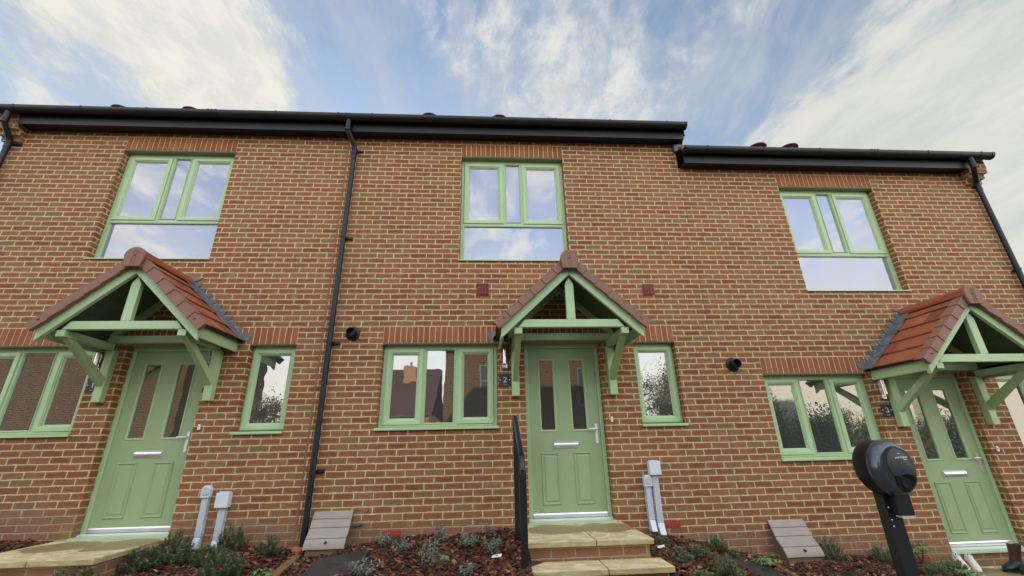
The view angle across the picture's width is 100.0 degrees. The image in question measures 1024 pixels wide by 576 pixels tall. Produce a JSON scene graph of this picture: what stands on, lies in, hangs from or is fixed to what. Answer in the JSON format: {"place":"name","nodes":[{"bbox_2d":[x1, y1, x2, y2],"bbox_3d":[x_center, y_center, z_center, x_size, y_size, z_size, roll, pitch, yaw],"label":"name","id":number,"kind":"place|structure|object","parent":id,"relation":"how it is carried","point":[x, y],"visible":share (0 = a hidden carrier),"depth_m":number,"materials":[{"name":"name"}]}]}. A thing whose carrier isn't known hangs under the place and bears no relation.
{"place":"outdoors","nodes":[
{"label":"outdoors","id":0,"kind":"place"},
{"bbox_2d":[0,528,965,575],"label":"bark mulch","id":1,"kind":"object","parent":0,"point":[382,553],"visible":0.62,"depth_m":4.26,"materials":[{"name":"brown wood"}]},
{"bbox_2d":[42,565,99,575],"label":"shrub","id":2,"kind":"object","parent":1,"relation":"on","point":[85,571],"visible":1,"depth_m":3.59,"materials":[{"name":"green plant"}]},
{"bbox_2d":[0,537,171,575],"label":"stone steps","id":3,"kind":"structure","parent":1,"relation":"on","point":[104,557],"depth_m":3.87,"materials":[{"name":"stone"}]},
{"bbox_2d":[117,545,163,574],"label":"shrub","id":4,"kind":"object","parent":1,"relation":"on","point":[138,561],"visible":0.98,"depth_m":4.00,"materials":[{"name":"green plant"}]},
{"bbox_2d":[153,527,194,554],"bbox_3d":[-3.463,2.624,4.427,0.352,0.275,0.311,-7,-21,14],"label":"shrub","id":5,"kind":"object","parent":1,"relation":"on","point":[170,541],"visible":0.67,"depth_m":4.42,"materials":[{"name":"green plant"}]},
{"bbox_2d":[153,540,196,567],"bbox_3d":[-3.245,2.571,4.159,0.353,0.214,0.361,15,-26,-36],"label":"shrub","id":6,"kind":"object","parent":1,"relation":"on","point":[179,555],"visible":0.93,"depth_m":4.12,"materials":[{"name":"green plant"}]},
{"bbox_2d":[189,544,225,565],"bbox_3d":[-2.941,2.586,4.162,0.330,0.204,0.336,16,-27,-39],"label":"shrub","id":7,"kind":"object","parent":1,"relation":"on","point":[213,551],"visible":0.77,"depth_m":4.14,"materials":[{"name":"green plant"}]},
{"bbox_2d":[194,547,246,575],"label":"shrub","id":8,"kind":"object","parent":1,"relation":"on","point":[226,569],"visible":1,"depth_m":3.81,"materials":[{"name":"green plant"}]},
{"bbox_2d":[212,522,248,551],"bbox_3d":[-2.949,2.629,4.517,0.307,0.308,0.371,0,-21,-4],"label":"shrub","id":9,"kind":"object","parent":1,"relation":"on","point":[238,535],"visible":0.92,"depth_m":4.48,"materials":[{"name":"green plant"}]},
{"bbox_2d":[247,569,272,575],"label":"weed","id":10,"kind":"object","parent":1,"relation":"on","point":[253,573],"visible":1,"depth_m":3.92,"materials":[{"name":"green plant"}]},
{"bbox_2d":[255,533,284,556],"bbox_3d":[-2.503,2.653,4.435,0.276,0.230,0.267,0,-21,-4],"label":"shrub","id":11,"kind":"object","parent":1,"relation":"on","point":[268,548],"visible":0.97,"depth_m":4.41,"materials":[{"name":"green plant"}]},
{"bbox_2d":[270,555,300,575],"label":"timber edging","id":12,"kind":"object","parent":1,"relation":"on","point":[285,566],"visible":0.63,"depth_m":4.20,"materials":[{"name":"brown wood"}]},
{"bbox_2d":[300,549,370,575],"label":"drain cover","id":13,"kind":"object","parent":1,"relation":"on","point":[330,565],"visible":0.92,"depth_m":4.06,"materials":[{"name":"silver metal"}]},
{"bbox_2d":[346,557,379,575],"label":"shrub","id":14,"kind":"object","parent":1,"relation":"on","point":[362,570],"visible":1,"depth_m":3.66,"materials":[{"name":"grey plant"}]},
{"bbox_2d":[374,531,392,546],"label":"shrub","id":15,"kind":"object","parent":1,"relation":"on","point":[382,540],"visible":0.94,"depth_m":4.49,"materials":[{"name":"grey plant"}]},
{"bbox_2d":[392,536,411,551],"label":"shrub","id":16,"kind":"object","parent":1,"relation":"on","point":[401,547],"visible":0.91,"depth_m":4.29,"materials":[{"name":"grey plant"}]},
{"bbox_2d":[418,537,441,569],"bbox_3d":[-0.749,2.379,3.826,0.218,0.269,0.233,-8,-22,18],"label":"shrub","id":17,"kind":"object","parent":1,"relation":"on","point":[428,561],"visible":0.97,"depth_m":3.81,"materials":[{"name":"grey plant"}]},
{"bbox_2d":[432,523,446,541],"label":"shrub","id":18,"kind":"object","parent":1,"relation":"on","point":[441,534],"visible":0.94,"depth_m":4.50,"materials":[{"name":"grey plant"}]},
{"bbox_2d":[437,555,449,561],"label":"weed","id":19,"kind":"object","parent":1,"relation":"on","point":[444,557],"visible":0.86,"depth_m":4.00,"materials":[{"name":"green plant"}]},
{"bbox_2d":[454,530,478,546],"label":"shrub","id":20,"kind":"object","parent":1,"relation":"on","point":[465,543],"visible":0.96,"depth_m":4.35,"materials":[{"name":"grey plant"}]},
{"bbox_2d":[458,562,476,575],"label":"shrub","id":21,"kind":"object","parent":1,"relation":"on","point":[470,570],"visible":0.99,"depth_m":3.60,"materials":[{"name":"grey plant"}]},
{"bbox_2d":[484,523,497,537],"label":"shrub","id":22,"kind":"object","parent":1,"relation":"on","point":[488,530],"visible":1,"depth_m":4.63,"materials":[{"name":"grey plant"}]},
{"bbox_2d":[482,533,501,555],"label":"shrub","id":23,"kind":"object","parent":1,"relation":"on","point":[493,547],"visible":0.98,"depth_m":4.09,"materials":[{"name":"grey plant"}]},
{"bbox_2d":[512,416,528,569],"bbox_3d":[0.077,2.171,4.216,0.072,1.830,0.959,0,-21,-4],"label":"handrail","id":24,"kind":"object","parent":1,"relation":"on","point":[520,505],"visible":0.95,"depth_m":3.97,"materials":[{"name":"black metal"}]},
{"bbox_2d":[528,522,675,575],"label":"stone steps","id":25,"kind":"structure","parent":1,"relation":"on","point":[604,549],"depth_m":3.95,"materials":[{"name":"stone"}]},
{"bbox_2d":[654,534,669,544],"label":"shrub","id":26,"kind":"object","parent":1,"relation":"on","point":[658,539],"visible":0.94,"depth_m":4.66,"materials":[{"name":"green plant"}]},
{"bbox_2d":[669,546,694,563],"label":"shrub","id":27,"kind":"object","parent":1,"relation":"on","point":[680,554],"visible":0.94,"depth_m":4.09,"materials":[{"name":"green plant"}]},
{"bbox_2d":[690,545,710,558],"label":"shrub","id":28,"kind":"object","parent":1,"relation":"on","point":[694,548],"visible":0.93,"depth_m":4.28,"materials":[{"name":"green plant"}]},
{"bbox_2d":[693,567,712,575],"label":"shrub","id":29,"kind":"object","parent":1,"relation":"on","point":[699,571],"visible":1,"depth_m":3.73,"materials":[{"name":"green plant"}]},
{"bbox_2d":[704,534,728,552],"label":"shrub","id":30,"kind":"object","parent":1,"relation":"on","point":[714,542],"visible":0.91,"depth_m":4.68,"materials":[{"name":"green plant"}]},
{"bbox_2d":[711,554,745,575],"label":"shrub","id":31,"kind":"object","parent":1,"relation":"on","point":[730,565],"visible":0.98,"depth_m":3.83,"materials":[{"name":"green plant"}]},
{"bbox_2d":[726,548,738,556],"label":"shrub","id":32,"kind":"object","parent":1,"relation":"on","point":[735,554],"visible":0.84,"depth_m":4.61,"materials":[{"name":"green plant"}]},
{"bbox_2d":[720,553,785,575],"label":"drain cover","id":33,"kind":"object","parent":1,"relation":"on","point":[763,570],"visible":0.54,"depth_m":4.31,"materials":[{"name":"silver metal"}]},
{"bbox_2d":[750,553,782,565],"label":"weed","id":34,"kind":"object","parent":1,"relation":"on","point":[767,562],"visible":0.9,"depth_m":4.48,"materials":[{"name":"green plant"}]},
{"bbox_2d":[757,555,797,575],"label":"timber edging","id":35,"kind":"object","parent":1,"relation":"on","point":[785,570],"visible":0.06,"depth_m":4.44,"materials":[{"name":"brown wood"}]},
{"bbox_2d":[818,536,848,563],"bbox_3d":[3.562,2.924,4.804,0.316,0.280,0.326,0,-21,-4],"label":"shrub","id":36,"kind":"object","parent":1,"relation":"on","point":[833,556],"visible":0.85,"depth_m":4.79,"materials":[{"name":"green plant"}]},
{"bbox_2d":[823,572,865,575],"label":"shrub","id":37,"kind":"object","parent":1,"relation":"on","point":[843,573],"visible":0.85,"depth_m":4.38,"materials":[{"name":"green plant"}]},
{"bbox_2d":[867,542,892,563],"bbox_3d":[4.202,3.014,4.875,0.270,0.216,0.264,-20,-28,40],"label":"shrub","id":38,"kind":"object","parent":1,"relation":"on","point":[883,557],"visible":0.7,"depth_m":4.86,"materials":[{"name":"green plant"}]},
{"bbox_2d":[911,543,931,563],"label":"shrub","id":39,"kind":"object","parent":1,"relation":"on","point":[923,547],"visible":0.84,"depth_m":4.90,"materials":[{"name":"green plant"}]},
{"bbox_2d":[922,560,951,575],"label":"shrub","id":40,"kind":"object","parent":1,"relation":"on","point":[933,571],"visible":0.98,"depth_m":4.50,"materials":[{"name":"green plant"}]},
{"bbox_2d":[933,557,972,575],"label":"shrub","id":41,"kind":"object","parent":1,"relation":"on","point":[953,565],"visible":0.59,"depth_m":4.72,"materials":[{"name":"green plant"}]},
{"bbox_2d":[948,567,990,575],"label":"weed","id":42,"kind":"object","parent":1,"relation":"on","point":[964,572],"visible":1,"depth_m":4.47,"materials":[{"name":"green plant"}]},
{"bbox_2d":[961,566,1023,575],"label":"stone steps","id":43,"kind":"structure","parent":1,"relation":"on","point":[994,570],"depth_m":4.75,"materials":[{"name":"stone"}]},
{"bbox_2d":[952,553,970,569],"bbox_3d":[5.075,3.095,4.848,0.070,0.065,0.232,-7,10,15],"label":"canvas shoe","id":44,"kind":"object","parent":43,"relation":"on","point":[955,556],"visible":0.59,"depth_m":4.88,"materials":[{"name":"white fabric"}]},
{"bbox_2d":[964,553,982,571],"bbox_3d":[5.184,3.085,4.827,0.070,0.064,0.232,-10,9,21],"label":"canvas shoe","id":45,"kind":"object","parent":43,"relation":"on","point":[969,558],"visible":0.91,"depth_m":4.82,"materials":[{"name":"white fabric"}]},
{"bbox_2d":[1001,543,1023,572],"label":"boot","id":46,"kind":"object","parent":43,"relation":"on","point":[1014,563],"visible":0.98,"depth_m":4.78,"materials":[{"name":"leather"}]},
{"bbox_2d":[1019,566,1023,574],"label":"boot","id":47,"kind":"object","parent":43,"relation":"on","point":[1021,569],"visible":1,"depth_m":4.65,"materials":[{"name":"rubber"}]},
{"bbox_2d":[0,0,1023,273],"label":"sky","id":48,"kind":"structure","parent":0,"point":[932,75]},
{"bbox_2d":[675,142,1023,566],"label":"brick house","id":49,"kind":"structure","parent":0,"point":[836,284],"depth_m":5.83,"materials":[{"name":"brick"}]},
{"bbox_2d":[767,519,824,564],"bbox_3d":[3.212,2.971,4.816,0.430,0.635,0.244,0,-21,-4],"label":"meter box","id":50,"kind":"object","parent":49,"relation":"attached to","point":[794,541],"visible":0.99,"depth_m":4.84,"materials":[{"name":"plastic"}]},
{"bbox_2d":[763,375,880,460],"bbox_3d":[4.036,1.659,5.577,1.488,1.062,0.208,0,-21,-4],"label":"window","id":51,"kind":"structure","parent":49,"relation":"in","point":[815,417],"depth_m":5.62,"materials":[{"name":"green paint"}]},
{"bbox_2d":[779,191,911,291],"bbox_3d":[4.973,-0.745,6.560,1.577,1.762,0.195,0,-21,-4],"label":"window","id":52,"kind":"structure","parent":49,"relation":"in","point":[840,246],"depth_m":6.58,"materials":[{"name":"green paint"}]},
{"bbox_2d":[876,380,887,398],"bbox_3d":[4.862,1.331,5.630,0.060,0.240,0.087,0,-21,-4],"label":"wall light","id":53,"kind":"object","parent":49,"relation":"attached to","point":[881,388],"visible":1,"depth_m":5.62,"materials":[{"name":"silver metal"}]},
{"bbox_2d":[880,404,893,415],"bbox_3d":[4.865,1.587,5.571,0.146,0.146,0.015,0,-21,-4],"label":"house number sign","id":54,"kind":"object","parent":49,"relation":"attached to","point":[886,410],"visible":1,"depth_m":5.57,"materials":[{"name":"plastic"}]},
{"bbox_2d":[894,374,1023,553],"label":"door","id":55,"kind":"structure","parent":49,"relation":"in","point":[975,519],"depth_m":5.48,"materials":[{"name":"green paint"}]},
{"bbox_2d":[995,375,1023,445],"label":"window","id":56,"kind":"structure","parent":49,"relation":"in","point":[1014,401],"depth_m":5.84,"materials":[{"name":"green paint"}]},
{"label":"pavement","id":57,"kind":"structure","parent":0,"visible":0},
{"bbox_2d":[852,440,919,575],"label":"charging post","id":58,"kind":"object","parent":57,"relation":"on","point":[885,471],"visible":1,"depth_m":2.64,"materials":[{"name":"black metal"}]},
{"label":"ground","id":59,"kind":"structure","parent":0,"visible":0},
{"bbox_2d":[0,103,351,551],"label":"brick house","id":60,"kind":"structure","parent":59,"relation":"on","point":[175,267],"depth_m":5.39,"materials":[{"name":"brick"}]},
{"bbox_2d":[0,348,95,437],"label":"window","id":61,"kind":"structure","parent":60,"relation":"in","point":[42,390],"depth_m":5.16,"materials":[{"name":"green paint"}]},
{"bbox_2d":[85,379,94,391],"bbox_3d":[-4.980,1.158,5.106,0.146,0.146,0.015,0,-21,-4],"label":"house number sign","id":62,"kind":"object","parent":60,"relation":"attached to","point":[90,386],"visible":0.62,"depth_m":5.10,"materials":[{"name":"stone"}]},
{"bbox_2d":[93,352,103,370],"bbox_3d":[-4.983,0.903,5.165,0.060,0.240,0.087,0,-21,-4],"label":"wall light","id":63,"kind":"object","parent":60,"relation":"attached to","point":[98,359],"visible":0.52,"depth_m":5.17,"materials":[{"name":"silver metal"}]},
{"bbox_2d":[67,347,210,540],"bbox_3d":[-4.223,1.719,5.025,1.002,2.106,0.205,0,-21,-4],"label":"door","id":64,"kind":"structure","parent":60,"relation":"in","point":[137,484],"depth_m":5.01,"materials":[{"name":"green paint"}]},
{"bbox_2d":[83,154,234,259],"bbox_3d":[-4.872,-1.174,6.095,1.577,1.762,0.195,0,-21,-4],"label":"window","id":65,"kind":"structure","parent":60,"relation":"in","point":[169,207],"depth_m":6.12,"materials":[{"name":"green paint"}]},
{"bbox_2d":[191,485,212,550],"bbox_3d":[-3.376,2.486,4.661,0.096,0.628,0.096,0,-21,-4],"label":"cable duct","id":66,"kind":"object","parent":60,"relation":"attached to","point":[206,493],"visible":0.93,"depth_m":4.68,"materials":[{"name":"white plastic"}]},
{"bbox_2d":[211,491,232,547],"bbox_3d":[-3.176,2.532,4.656,0.136,0.590,0.096,0,-21,-4],"label":"cable duct","id":67,"kind":"object","parent":60,"relation":"attached to","point":[223,500],"visible":0.81,"depth_m":4.68,"materials":[{"name":"white plastic"}]},
{"bbox_2d":[230,347,295,434],"bbox_3d":[-3.003,1.237,5.286,0.580,1.074,0.205,0,-21,-4],"label":"window","id":68,"kind":"structure","parent":60,"relation":"in","point":[269,381],"depth_m":5.32,"materials":[{"name":"green paint"}]},
{"bbox_2d":[291,112,751,554],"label":"brick house","id":69,"kind":"structure","parent":59,"relation":"on","point":[555,258],"depth_m":5.60,"materials":[{"name":"brick"}]},
{"bbox_2d":[302,510,353,559],"bbox_3d":[-1.968,2.741,4.574,0.420,0.632,0.244,0,-21,-4],"label":"meter box","id":70,"kind":"object","parent":69,"relation":"attached to","point":[328,532],"visible":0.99,"depth_m":4.60,"materials":[{"name":"plastic"}]},
{"bbox_2d":[351,523,361,527],"bbox_3d":[-1.706,2.616,4.724,0.124,0.033,0.050,12,-24,-31],"label":"capped pipe","id":71,"kind":"object","parent":69,"relation":"attached to","point":[356,526],"visible":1,"depth_m":4.71,"materials":[{"name":"plastic"}]},
{"bbox_2d":[373,345,498,430],"bbox_3d":[-0.919,1.234,5.422,1.488,1.062,0.208,0,-21,-4],"label":"window","id":72,"kind":"structure","parent":69,"relation":"in","point":[445,386],"depth_m":5.45,"materials":[{"name":"green paint"}]},
{"bbox_2d":[502,349,506,368],"bbox_3d":[-0.093,0.907,5.476,0.060,0.240,0.087,0,-21,-4],"label":"wall light","id":73,"kind":"object","parent":69,"relation":"attached to","point":[504,365],"visible":1,"depth_m":5.45,"materials":[{"name":"silver metal"}]},
{"bbox_2d":[499,374,510,385],"bbox_3d":[-0.090,1.162,5.416,0.146,0.146,0.015,0,-21,-4],"label":"house number sign","id":74,"kind":"object","parent":69,"relation":"attached to","point":[504,379],"visible":1,"depth_m":5.41,"materials":[{"name":"stone"}]},
{"bbox_2d":[458,161,567,261],"bbox_3d":[0.018,-1.170,6.405,1.577,1.762,0.195,0,-21,-4],"label":"window","id":75,"kind":"structure","parent":69,"relation":"in","point":[511,211],"depth_m":6.43,"materials":[{"name":"green paint"}]},
{"bbox_2d":[524,344,616,524],"bbox_3d":[0.668,1.723,5.336,1.002,2.106,0.205,0,-21,-4],"label":"door","id":76,"kind":"structure","parent":69,"relation":"in","point":[568,476],"depth_m":5.33,"materials":[{"name":"green paint"}]},
{"bbox_2d":[642,475,657,531],"bbox_3d":[1.605,2.485,4.979,0.096,0.588,0.096,0,-21,-4],"label":"cable duct","id":77,"kind":"object","parent":69,"relation":"attached to","point":[647,482],"visible":1,"depth_m":4.99,"materials":[{"name":"white plastic"}]},
{"bbox_2d":[646,460,666,534],"bbox_3d":[1.699,2.428,5.006,0.136,0.780,0.096,0,-21,-4],"label":"cable duct","id":78,"kind":"object","parent":69,"relation":"attached to","point":[654,469],"visible":0.98,"depth_m":5.03,"materials":[{"name":"white plastic"}]},
{"bbox_2d":[633,344,688,426],"bbox_3d":[1.887,1.241,5.597,0.580,1.074,0.205,0,-21,-4],"label":"window","id":79,"kind":"structure","parent":69,"relation":"in","point":[655,370],"depth_m":5.63,"materials":[{"name":"green paint"}]}
]}

